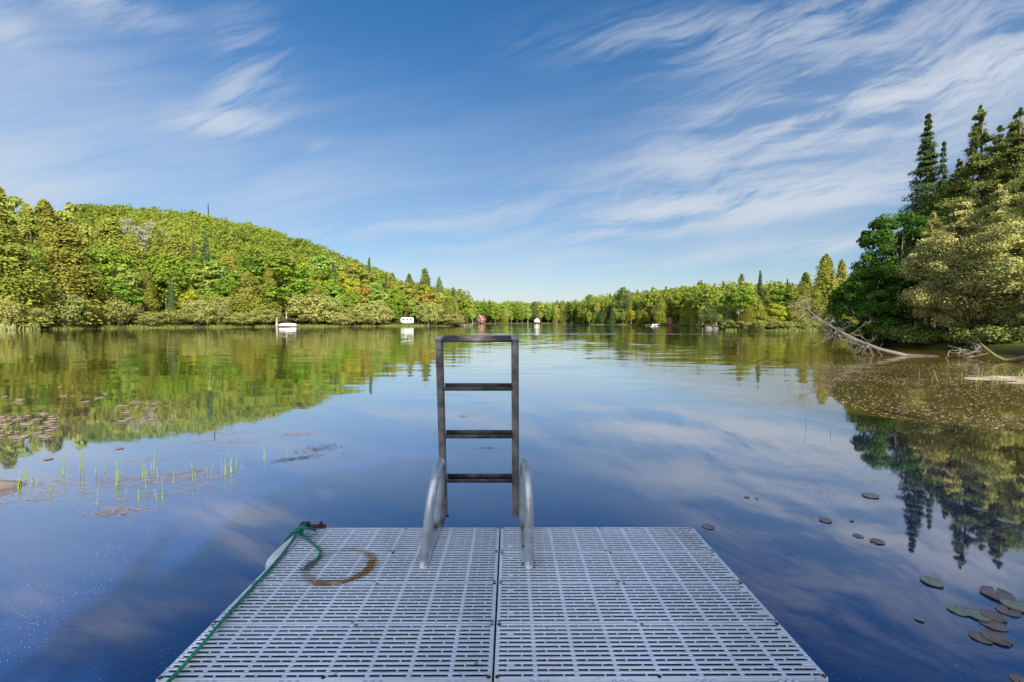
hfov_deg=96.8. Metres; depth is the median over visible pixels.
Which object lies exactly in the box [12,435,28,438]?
lily pad
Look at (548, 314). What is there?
maple tree
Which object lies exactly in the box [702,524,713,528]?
lily pad
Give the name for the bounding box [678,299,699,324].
cedar tree
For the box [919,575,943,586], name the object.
lily pad
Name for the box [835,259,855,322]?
cedar tree
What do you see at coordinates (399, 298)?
maple tree
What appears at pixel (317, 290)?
cedar tree
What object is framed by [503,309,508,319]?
aspen tree
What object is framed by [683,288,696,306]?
aspen tree
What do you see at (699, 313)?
aspen tree
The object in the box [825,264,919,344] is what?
maple tree
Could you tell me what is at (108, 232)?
cedar tree
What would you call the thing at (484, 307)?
maple tree
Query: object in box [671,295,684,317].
maple tree
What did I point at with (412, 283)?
cedar tree
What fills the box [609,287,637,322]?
pine tree
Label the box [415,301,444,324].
willow shrub
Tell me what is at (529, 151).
sky
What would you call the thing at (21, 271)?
maple tree
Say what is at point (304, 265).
birch tree
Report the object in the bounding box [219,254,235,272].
cedar tree
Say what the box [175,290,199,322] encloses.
birch tree
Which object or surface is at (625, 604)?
floating dock
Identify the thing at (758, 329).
shore grass
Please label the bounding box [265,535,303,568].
boat fender
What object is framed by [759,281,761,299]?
spruce tree
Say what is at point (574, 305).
maple tree
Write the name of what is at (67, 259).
cedar tree
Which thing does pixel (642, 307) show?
cedar tree
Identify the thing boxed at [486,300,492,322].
spruce tree
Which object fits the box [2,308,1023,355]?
terrain
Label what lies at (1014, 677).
lily pad
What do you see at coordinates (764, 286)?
aspen tree
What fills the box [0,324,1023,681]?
lake
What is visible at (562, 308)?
cedar tree
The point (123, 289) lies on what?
maple tree
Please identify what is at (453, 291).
pine tree
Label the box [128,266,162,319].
cedar tree
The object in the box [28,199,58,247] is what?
cedar tree
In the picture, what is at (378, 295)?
aspen tree
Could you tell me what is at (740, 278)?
pine tree
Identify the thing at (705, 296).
spruce tree
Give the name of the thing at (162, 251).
cedar tree
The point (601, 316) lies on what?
spruce tree
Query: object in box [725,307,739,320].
cedar tree
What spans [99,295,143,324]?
willow shrub
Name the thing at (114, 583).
floating pollen
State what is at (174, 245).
cedar tree
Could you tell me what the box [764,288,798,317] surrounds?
maple tree
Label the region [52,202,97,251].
aspen tree
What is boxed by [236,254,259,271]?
maple tree
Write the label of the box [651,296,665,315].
pine tree
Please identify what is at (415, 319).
cedar tree
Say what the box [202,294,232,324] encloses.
willow shrub
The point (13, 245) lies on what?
cedar tree
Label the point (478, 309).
maple tree
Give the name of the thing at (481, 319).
lake cottage
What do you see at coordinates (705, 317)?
pine tree
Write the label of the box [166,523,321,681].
mooring rope
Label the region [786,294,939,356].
dead tree
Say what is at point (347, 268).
cedar tree
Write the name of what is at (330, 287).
maple tree
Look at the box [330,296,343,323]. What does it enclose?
aspen tree
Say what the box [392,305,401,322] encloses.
maple tree
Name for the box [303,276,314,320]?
cedar tree
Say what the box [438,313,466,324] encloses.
willow shrub
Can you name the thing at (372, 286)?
aspen tree
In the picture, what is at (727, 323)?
willow shrub
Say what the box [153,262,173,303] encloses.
maple tree
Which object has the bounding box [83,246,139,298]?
maple tree
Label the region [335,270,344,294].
cedar tree
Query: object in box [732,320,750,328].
willow shrub
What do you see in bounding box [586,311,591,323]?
aspen tree
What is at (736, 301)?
maple tree
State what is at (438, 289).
pine tree
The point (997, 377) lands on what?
bank grass
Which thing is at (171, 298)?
spruce tree
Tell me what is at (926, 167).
fir tree
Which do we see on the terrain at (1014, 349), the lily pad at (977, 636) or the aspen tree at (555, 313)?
the aspen tree at (555, 313)
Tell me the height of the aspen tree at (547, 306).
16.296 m
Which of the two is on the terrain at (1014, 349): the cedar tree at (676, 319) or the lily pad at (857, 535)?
the cedar tree at (676, 319)
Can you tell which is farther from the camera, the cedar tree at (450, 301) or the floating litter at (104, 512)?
the cedar tree at (450, 301)
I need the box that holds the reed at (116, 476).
[116,461,120,485]
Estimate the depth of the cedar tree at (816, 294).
85.04 m
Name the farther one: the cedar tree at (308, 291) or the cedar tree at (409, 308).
the cedar tree at (409, 308)
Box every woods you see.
[57,203,474,317]
[467,280,817,322]
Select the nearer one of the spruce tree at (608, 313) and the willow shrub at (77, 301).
the willow shrub at (77, 301)
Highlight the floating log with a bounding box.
[0,480,21,489]
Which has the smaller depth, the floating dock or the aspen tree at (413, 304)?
the floating dock
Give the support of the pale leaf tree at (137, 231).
on the terrain at (1014, 349)
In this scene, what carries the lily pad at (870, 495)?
on the lake
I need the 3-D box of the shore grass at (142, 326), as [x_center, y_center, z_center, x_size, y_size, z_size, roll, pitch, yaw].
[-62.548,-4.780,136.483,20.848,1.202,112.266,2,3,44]
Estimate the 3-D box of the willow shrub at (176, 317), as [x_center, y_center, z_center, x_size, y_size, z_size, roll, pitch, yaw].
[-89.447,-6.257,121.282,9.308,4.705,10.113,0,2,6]
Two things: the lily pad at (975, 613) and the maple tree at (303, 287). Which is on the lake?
the lily pad at (975, 613)
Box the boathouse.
[666,318,674,324]
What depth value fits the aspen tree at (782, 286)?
98.66 m
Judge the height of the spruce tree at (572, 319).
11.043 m
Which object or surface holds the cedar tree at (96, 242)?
on the terrain at (1014, 349)
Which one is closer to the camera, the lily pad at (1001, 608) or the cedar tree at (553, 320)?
the lily pad at (1001, 608)
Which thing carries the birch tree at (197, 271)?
on the terrain at (1014, 349)
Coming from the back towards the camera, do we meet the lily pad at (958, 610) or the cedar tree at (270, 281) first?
the cedar tree at (270, 281)
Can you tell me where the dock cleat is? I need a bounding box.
[300,521,325,527]
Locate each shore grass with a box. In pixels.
[0,321,40,329]
[33,323,460,329]
[467,323,872,330]
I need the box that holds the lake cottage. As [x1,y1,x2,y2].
[474,315,486,322]
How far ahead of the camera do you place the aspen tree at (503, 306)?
357.12 m
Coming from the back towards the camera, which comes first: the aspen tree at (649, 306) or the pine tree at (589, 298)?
the pine tree at (589, 298)
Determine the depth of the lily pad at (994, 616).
2.51 m
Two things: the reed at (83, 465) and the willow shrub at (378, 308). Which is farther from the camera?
the willow shrub at (378, 308)
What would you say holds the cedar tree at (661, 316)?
on the terrain at (1014, 349)
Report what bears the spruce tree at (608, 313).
on the terrain at (1014, 349)
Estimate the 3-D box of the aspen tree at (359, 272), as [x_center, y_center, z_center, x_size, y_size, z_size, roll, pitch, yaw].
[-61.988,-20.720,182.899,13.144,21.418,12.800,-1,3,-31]
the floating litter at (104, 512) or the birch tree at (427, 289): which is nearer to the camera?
the floating litter at (104, 512)
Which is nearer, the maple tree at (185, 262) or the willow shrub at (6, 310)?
the willow shrub at (6, 310)
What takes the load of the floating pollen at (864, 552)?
on the lake
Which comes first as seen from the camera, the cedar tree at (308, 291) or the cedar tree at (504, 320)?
the cedar tree at (308, 291)
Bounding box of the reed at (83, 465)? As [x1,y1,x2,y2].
[79,454,83,475]
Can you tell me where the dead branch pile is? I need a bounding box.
[946,340,991,358]
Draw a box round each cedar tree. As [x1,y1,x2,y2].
[0,186,28,236]
[0,224,75,326]
[13,203,46,255]
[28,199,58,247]
[30,220,123,323]
[86,214,123,250]
[87,239,104,250]
[116,233,166,312]
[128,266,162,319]
[145,224,164,261]
[154,249,168,309]
[156,231,200,260]
[182,285,196,321]
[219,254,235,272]
[228,271,273,321]
[229,250,241,271]
[250,277,264,306]
[260,260,287,319]
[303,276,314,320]
[308,280,328,322]
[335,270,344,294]
[344,264,353,280]
[385,272,405,321]
[402,273,414,315]
[404,294,412,316]
[407,297,420,323]
[438,293,462,324]
[500,308,508,322]
[551,302,559,322]
[557,300,567,322]
[574,303,582,322]
[591,298,600,323]
[624,298,634,323]
[634,296,648,322]
[635,310,651,323]
[651,298,668,324]
[665,293,673,318]
[668,292,679,323]
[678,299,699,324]
[686,298,699,324]
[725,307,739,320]
[736,305,755,328]
[739,291,768,327]
[760,287,783,320]
[780,290,812,328]
[784,284,793,292]
[796,272,826,327]
[803,287,835,328]
[810,253,840,317]
[825,306,858,321]
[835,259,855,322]
[884,210,952,328]
[892,196,1023,331]
[907,184,1023,327]
[917,105,1021,328]
[927,199,1023,327]
[936,158,975,327]
[966,125,1023,215]
[977,107,1023,256]
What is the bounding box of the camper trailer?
[401,317,413,323]
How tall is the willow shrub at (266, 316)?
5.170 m
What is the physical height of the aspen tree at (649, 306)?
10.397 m
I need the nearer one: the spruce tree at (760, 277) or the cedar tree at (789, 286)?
the cedar tree at (789, 286)
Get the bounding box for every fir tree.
[893,113,946,325]
[932,141,948,190]
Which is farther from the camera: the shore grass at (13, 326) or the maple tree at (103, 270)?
the maple tree at (103, 270)
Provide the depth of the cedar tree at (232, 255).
162.87 m
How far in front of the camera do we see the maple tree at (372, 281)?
182.54 m
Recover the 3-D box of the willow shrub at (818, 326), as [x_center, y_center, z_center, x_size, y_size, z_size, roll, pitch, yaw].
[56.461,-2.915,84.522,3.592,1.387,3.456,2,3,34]
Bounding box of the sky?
[0,0,1023,303]
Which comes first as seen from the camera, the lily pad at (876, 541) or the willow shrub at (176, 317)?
the lily pad at (876, 541)
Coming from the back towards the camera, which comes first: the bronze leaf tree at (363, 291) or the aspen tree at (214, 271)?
the bronze leaf tree at (363, 291)
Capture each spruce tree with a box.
[165,277,177,310]
[191,241,197,265]
[198,232,211,262]
[249,254,254,268]
[331,261,337,282]
[367,257,371,272]
[385,272,387,300]
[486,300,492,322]
[570,309,573,322]
[597,306,607,323]
[607,305,610,321]
[607,309,616,323]
[697,291,709,323]
[756,270,763,293]
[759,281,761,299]
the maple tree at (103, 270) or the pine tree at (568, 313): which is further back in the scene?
the pine tree at (568, 313)
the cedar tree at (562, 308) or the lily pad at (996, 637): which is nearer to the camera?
the lily pad at (996, 637)
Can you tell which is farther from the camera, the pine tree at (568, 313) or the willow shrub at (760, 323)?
the pine tree at (568, 313)
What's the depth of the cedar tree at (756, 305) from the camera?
79.15 m
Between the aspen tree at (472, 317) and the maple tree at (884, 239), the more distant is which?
the aspen tree at (472, 317)
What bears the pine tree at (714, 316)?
on the terrain at (1014, 349)
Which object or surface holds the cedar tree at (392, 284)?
on the terrain at (1014, 349)
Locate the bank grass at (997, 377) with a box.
[931,368,1023,382]
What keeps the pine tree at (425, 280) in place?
on the terrain at (1014, 349)
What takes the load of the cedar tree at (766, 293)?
on the terrain at (1014, 349)
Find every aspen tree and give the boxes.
[5,195,24,224]
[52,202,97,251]
[105,261,142,297]
[188,262,228,298]
[278,283,290,318]
[307,265,318,277]
[308,255,344,278]
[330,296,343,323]
[343,263,375,288]
[361,290,390,322]
[367,282,379,292]
[399,282,416,315]
[409,296,421,323]
[435,292,445,314]
[469,305,475,322]
[500,301,509,310]
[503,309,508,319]
[509,311,513,320]
[525,306,531,319]
[537,302,544,317]
[544,303,552,321]
[552,305,560,322]
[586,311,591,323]
[613,307,620,320]
[620,310,626,320]
[644,302,654,320]
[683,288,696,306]
[693,289,717,313]
[698,307,704,323]
[716,291,728,319]
[732,281,754,312]
[758,283,772,292]
[769,283,787,294]
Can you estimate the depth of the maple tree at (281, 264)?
147.54 m
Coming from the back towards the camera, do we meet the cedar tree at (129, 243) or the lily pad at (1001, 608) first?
the cedar tree at (129, 243)
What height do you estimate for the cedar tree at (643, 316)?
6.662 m
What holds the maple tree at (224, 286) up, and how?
on the terrain at (1014, 349)
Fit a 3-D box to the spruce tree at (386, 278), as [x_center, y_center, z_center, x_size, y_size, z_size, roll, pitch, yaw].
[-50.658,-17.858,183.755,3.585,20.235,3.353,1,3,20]
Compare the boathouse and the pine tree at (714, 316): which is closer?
the pine tree at (714, 316)
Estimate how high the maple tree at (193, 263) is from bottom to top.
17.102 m
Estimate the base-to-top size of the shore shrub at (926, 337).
1.000 m
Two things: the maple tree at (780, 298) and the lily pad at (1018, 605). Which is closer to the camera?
the lily pad at (1018, 605)
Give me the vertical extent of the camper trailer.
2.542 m
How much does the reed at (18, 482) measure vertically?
0.270 m
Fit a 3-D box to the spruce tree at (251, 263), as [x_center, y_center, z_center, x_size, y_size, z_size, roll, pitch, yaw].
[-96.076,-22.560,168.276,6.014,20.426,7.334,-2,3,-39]
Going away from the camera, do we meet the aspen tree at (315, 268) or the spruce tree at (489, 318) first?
the aspen tree at (315, 268)
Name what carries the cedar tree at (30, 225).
on the terrain at (1014, 349)
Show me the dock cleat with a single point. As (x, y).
(319, 525)
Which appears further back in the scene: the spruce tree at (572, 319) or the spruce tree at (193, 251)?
the spruce tree at (572, 319)
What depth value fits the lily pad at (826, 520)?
3.72 m
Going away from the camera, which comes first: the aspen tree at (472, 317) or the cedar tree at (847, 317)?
the cedar tree at (847, 317)
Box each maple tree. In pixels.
[0,261,47,308]
[26,248,53,270]
[35,266,62,302]
[81,260,118,299]
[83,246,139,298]
[90,282,146,323]
[140,253,193,308]
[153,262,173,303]
[170,257,197,269]
[187,260,208,268]
[197,254,216,261]
[198,260,230,287]
[198,291,220,323]
[211,271,243,308]
[235,255,307,301]
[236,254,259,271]
[278,266,316,302]
[314,268,337,296]
[318,279,345,299]
[340,290,361,310]
[358,278,375,288]
[374,273,388,288]
[387,287,406,322]
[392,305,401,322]
[474,302,481,317]
[479,302,488,316]
[490,306,500,322]
[507,306,515,321]
[513,307,522,319]
[519,309,525,319]
[544,309,551,319]
[568,301,578,322]
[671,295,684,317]
[724,286,756,328]
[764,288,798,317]
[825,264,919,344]
[843,211,945,324]
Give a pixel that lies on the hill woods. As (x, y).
(224, 236)
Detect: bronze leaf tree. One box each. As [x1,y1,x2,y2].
[353,287,371,302]
[417,292,443,323]
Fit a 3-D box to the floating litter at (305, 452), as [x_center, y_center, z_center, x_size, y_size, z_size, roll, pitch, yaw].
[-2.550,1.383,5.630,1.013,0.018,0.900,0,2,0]
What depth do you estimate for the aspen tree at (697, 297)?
163.02 m
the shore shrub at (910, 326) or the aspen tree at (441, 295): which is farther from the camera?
the aspen tree at (441, 295)
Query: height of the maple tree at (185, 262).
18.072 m
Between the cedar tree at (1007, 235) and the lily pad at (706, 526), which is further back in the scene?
the cedar tree at (1007, 235)
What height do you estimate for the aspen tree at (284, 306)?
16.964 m
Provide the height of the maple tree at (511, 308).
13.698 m
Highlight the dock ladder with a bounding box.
[419,335,533,568]
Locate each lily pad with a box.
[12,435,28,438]
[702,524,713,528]
[819,517,831,522]
[852,533,863,537]
[862,493,878,497]
[870,538,884,543]
[914,616,924,620]
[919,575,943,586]
[946,603,970,615]
[963,608,990,620]
[968,631,992,643]
[972,507,988,511]
[979,586,1015,601]
[979,609,1007,621]
[979,618,1008,630]
[980,630,1013,645]
[995,604,1021,616]
[997,518,1015,523]
[999,598,1023,611]
[1009,673,1023,681]
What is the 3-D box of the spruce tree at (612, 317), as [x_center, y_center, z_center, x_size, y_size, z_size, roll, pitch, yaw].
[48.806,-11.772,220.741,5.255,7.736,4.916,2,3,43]
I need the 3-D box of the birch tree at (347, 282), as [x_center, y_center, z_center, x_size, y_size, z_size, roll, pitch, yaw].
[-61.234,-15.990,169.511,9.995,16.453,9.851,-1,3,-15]
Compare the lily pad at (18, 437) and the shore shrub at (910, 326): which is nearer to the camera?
the lily pad at (18, 437)
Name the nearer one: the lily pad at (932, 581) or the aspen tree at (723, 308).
the lily pad at (932, 581)
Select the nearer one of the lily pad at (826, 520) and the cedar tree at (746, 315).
the lily pad at (826, 520)
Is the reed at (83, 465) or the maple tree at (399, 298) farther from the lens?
the maple tree at (399, 298)
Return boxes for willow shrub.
[0,298,25,323]
[16,307,55,324]
[39,292,92,325]
[84,302,103,324]
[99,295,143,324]
[128,311,168,325]
[159,309,193,324]
[178,299,216,325]
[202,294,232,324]
[219,312,258,325]
[244,309,285,324]
[280,294,343,323]
[322,312,356,324]
[338,307,371,324]
[351,301,393,324]
[377,310,395,324]
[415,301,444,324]
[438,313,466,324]
[721,320,737,327]
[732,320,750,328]
[750,320,768,328]
[762,318,783,328]
[778,321,794,327]
[793,322,810,328]
[808,322,826,327]
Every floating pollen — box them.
[0,479,247,679]
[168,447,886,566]
[631,454,1022,680]
[662,413,1023,517]
[739,363,1023,440]
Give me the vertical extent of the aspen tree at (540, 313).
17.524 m
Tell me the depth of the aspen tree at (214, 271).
140.62 m
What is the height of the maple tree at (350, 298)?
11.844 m
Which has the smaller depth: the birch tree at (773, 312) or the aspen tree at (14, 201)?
the birch tree at (773, 312)
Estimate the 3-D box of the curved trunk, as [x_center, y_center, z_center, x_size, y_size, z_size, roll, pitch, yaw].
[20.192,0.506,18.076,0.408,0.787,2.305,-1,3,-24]
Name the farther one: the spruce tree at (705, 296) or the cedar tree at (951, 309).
the spruce tree at (705, 296)
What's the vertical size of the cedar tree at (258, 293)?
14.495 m
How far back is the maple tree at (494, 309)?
340.96 m
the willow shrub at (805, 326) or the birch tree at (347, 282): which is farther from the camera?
the birch tree at (347, 282)
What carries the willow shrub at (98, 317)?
on the terrain at (1014, 349)
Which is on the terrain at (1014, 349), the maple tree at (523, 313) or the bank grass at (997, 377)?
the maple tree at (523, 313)
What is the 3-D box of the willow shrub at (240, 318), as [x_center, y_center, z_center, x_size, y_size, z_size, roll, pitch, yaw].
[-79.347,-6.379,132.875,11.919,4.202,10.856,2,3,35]
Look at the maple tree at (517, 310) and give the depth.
349.23 m
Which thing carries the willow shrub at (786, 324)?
on the terrain at (1014, 349)
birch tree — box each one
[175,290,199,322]
[190,268,211,295]
[289,263,323,304]
[337,276,360,303]
[415,284,432,322]
[627,309,634,320]
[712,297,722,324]
[767,303,785,320]
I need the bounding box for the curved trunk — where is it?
[979,343,1023,361]
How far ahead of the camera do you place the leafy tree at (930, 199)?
39.63 m
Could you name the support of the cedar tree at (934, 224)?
on the terrain at (1014, 349)
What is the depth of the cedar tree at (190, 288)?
130.91 m
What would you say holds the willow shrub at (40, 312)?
on the terrain at (1014, 349)
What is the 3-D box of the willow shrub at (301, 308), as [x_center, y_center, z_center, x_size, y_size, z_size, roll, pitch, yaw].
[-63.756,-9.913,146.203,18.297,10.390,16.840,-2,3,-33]
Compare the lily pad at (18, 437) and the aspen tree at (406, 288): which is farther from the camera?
the aspen tree at (406, 288)
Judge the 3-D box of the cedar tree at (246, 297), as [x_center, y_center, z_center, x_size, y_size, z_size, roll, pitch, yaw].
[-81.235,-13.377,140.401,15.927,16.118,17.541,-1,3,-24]
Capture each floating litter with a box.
[0,417,314,516]
[246,443,353,463]
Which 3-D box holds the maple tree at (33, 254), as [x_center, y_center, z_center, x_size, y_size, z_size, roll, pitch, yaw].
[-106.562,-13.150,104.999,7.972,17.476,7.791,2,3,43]
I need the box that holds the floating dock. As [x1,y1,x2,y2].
[156,527,827,681]
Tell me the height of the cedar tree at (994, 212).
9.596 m
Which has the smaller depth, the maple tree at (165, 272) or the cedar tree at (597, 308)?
the maple tree at (165, 272)
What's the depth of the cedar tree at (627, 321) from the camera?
220.42 m
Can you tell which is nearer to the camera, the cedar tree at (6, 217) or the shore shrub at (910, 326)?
the shore shrub at (910, 326)
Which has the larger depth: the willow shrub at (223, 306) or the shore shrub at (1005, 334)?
the willow shrub at (223, 306)
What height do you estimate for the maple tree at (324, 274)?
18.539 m
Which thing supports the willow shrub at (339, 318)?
on the terrain at (1014, 349)
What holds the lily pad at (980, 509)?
on the lake
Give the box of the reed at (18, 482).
[17,471,21,488]
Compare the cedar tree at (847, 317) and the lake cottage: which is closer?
the cedar tree at (847, 317)
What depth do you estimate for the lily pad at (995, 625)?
2.44 m
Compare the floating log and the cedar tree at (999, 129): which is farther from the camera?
the cedar tree at (999, 129)
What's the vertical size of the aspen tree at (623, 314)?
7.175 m
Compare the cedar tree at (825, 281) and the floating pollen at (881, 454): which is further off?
the cedar tree at (825, 281)
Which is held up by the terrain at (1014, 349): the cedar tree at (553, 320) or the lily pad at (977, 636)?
the cedar tree at (553, 320)
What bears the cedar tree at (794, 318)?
on the terrain at (1014, 349)
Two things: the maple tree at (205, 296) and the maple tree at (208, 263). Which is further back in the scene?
the maple tree at (208, 263)
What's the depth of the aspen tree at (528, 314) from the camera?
353.60 m
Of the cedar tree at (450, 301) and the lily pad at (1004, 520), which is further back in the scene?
the cedar tree at (450, 301)
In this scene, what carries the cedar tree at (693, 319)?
on the terrain at (1014, 349)
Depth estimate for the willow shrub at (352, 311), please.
148.95 m
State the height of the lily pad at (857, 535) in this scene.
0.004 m
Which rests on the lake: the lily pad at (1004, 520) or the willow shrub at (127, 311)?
the lily pad at (1004, 520)
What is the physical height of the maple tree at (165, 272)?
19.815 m
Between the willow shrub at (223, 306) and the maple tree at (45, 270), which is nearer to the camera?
the maple tree at (45, 270)
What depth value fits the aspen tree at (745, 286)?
96.62 m
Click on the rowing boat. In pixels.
(287, 324)
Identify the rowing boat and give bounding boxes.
[279,323,296,325]
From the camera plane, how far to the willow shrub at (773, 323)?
77.90 m
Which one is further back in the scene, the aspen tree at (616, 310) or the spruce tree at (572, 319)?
the spruce tree at (572, 319)
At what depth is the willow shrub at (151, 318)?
113.88 m
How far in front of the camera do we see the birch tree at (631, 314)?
211.83 m
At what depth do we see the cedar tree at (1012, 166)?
32.36 m
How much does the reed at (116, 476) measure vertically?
0.336 m
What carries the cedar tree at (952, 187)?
on the terrain at (1014, 349)
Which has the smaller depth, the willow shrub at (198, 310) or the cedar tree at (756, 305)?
the cedar tree at (756, 305)
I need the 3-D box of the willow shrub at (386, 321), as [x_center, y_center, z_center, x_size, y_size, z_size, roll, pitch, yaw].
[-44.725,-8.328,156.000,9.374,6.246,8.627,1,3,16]
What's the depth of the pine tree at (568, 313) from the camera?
354.22 m
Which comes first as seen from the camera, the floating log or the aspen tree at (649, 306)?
the floating log
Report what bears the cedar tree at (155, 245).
on the terrain at (1014, 349)
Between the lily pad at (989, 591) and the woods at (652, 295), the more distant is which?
the woods at (652, 295)
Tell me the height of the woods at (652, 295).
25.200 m
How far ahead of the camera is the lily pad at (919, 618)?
2.49 m
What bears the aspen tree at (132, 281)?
on the terrain at (1014, 349)
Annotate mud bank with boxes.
[945,376,1023,383]
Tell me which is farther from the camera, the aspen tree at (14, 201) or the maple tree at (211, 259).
the maple tree at (211, 259)
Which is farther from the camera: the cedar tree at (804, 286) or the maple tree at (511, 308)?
the maple tree at (511, 308)
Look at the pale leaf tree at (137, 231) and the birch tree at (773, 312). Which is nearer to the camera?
the birch tree at (773, 312)
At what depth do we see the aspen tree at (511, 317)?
350.20 m
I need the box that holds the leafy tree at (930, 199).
[908,180,976,322]
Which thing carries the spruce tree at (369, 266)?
on the terrain at (1014, 349)
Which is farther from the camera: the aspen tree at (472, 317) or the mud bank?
the aspen tree at (472, 317)
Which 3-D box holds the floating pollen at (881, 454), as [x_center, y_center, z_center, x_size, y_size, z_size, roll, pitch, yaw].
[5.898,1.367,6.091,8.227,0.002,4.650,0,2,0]
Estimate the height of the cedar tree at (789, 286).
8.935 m
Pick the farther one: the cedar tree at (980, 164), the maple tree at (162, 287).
the maple tree at (162, 287)
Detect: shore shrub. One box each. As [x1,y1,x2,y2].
[874,323,938,340]
[890,328,961,343]
[945,324,1023,343]
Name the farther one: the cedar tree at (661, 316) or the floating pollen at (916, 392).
the cedar tree at (661, 316)
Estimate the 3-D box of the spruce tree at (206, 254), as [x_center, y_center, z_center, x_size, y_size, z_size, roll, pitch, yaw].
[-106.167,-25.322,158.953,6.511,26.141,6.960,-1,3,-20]
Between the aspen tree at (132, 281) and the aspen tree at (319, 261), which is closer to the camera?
the aspen tree at (132, 281)
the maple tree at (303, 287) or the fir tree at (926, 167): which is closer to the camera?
the fir tree at (926, 167)
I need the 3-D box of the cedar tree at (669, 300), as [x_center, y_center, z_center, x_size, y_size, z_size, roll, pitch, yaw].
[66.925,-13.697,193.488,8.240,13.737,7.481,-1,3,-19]
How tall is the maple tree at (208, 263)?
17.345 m
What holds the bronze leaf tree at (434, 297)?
on the terrain at (1014, 349)
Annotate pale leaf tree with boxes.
[117,217,151,251]
[133,220,166,252]
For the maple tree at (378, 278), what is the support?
on the terrain at (1014, 349)
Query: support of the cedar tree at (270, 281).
on the terrain at (1014, 349)
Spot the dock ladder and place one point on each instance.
(436, 514)
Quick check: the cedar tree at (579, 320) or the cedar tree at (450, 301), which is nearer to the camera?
the cedar tree at (450, 301)
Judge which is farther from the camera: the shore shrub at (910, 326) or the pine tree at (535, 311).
the pine tree at (535, 311)
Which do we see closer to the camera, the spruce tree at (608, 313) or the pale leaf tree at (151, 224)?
the pale leaf tree at (151, 224)
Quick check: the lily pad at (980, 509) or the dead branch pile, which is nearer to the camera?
the lily pad at (980, 509)
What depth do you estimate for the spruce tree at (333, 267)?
178.13 m
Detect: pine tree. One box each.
[416,267,434,294]
[433,277,445,302]
[450,287,457,303]
[529,301,539,319]
[564,302,573,322]
[583,294,593,318]
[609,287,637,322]
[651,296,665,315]
[695,306,717,324]
[706,300,721,325]
[735,273,745,318]
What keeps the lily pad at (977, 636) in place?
on the lake

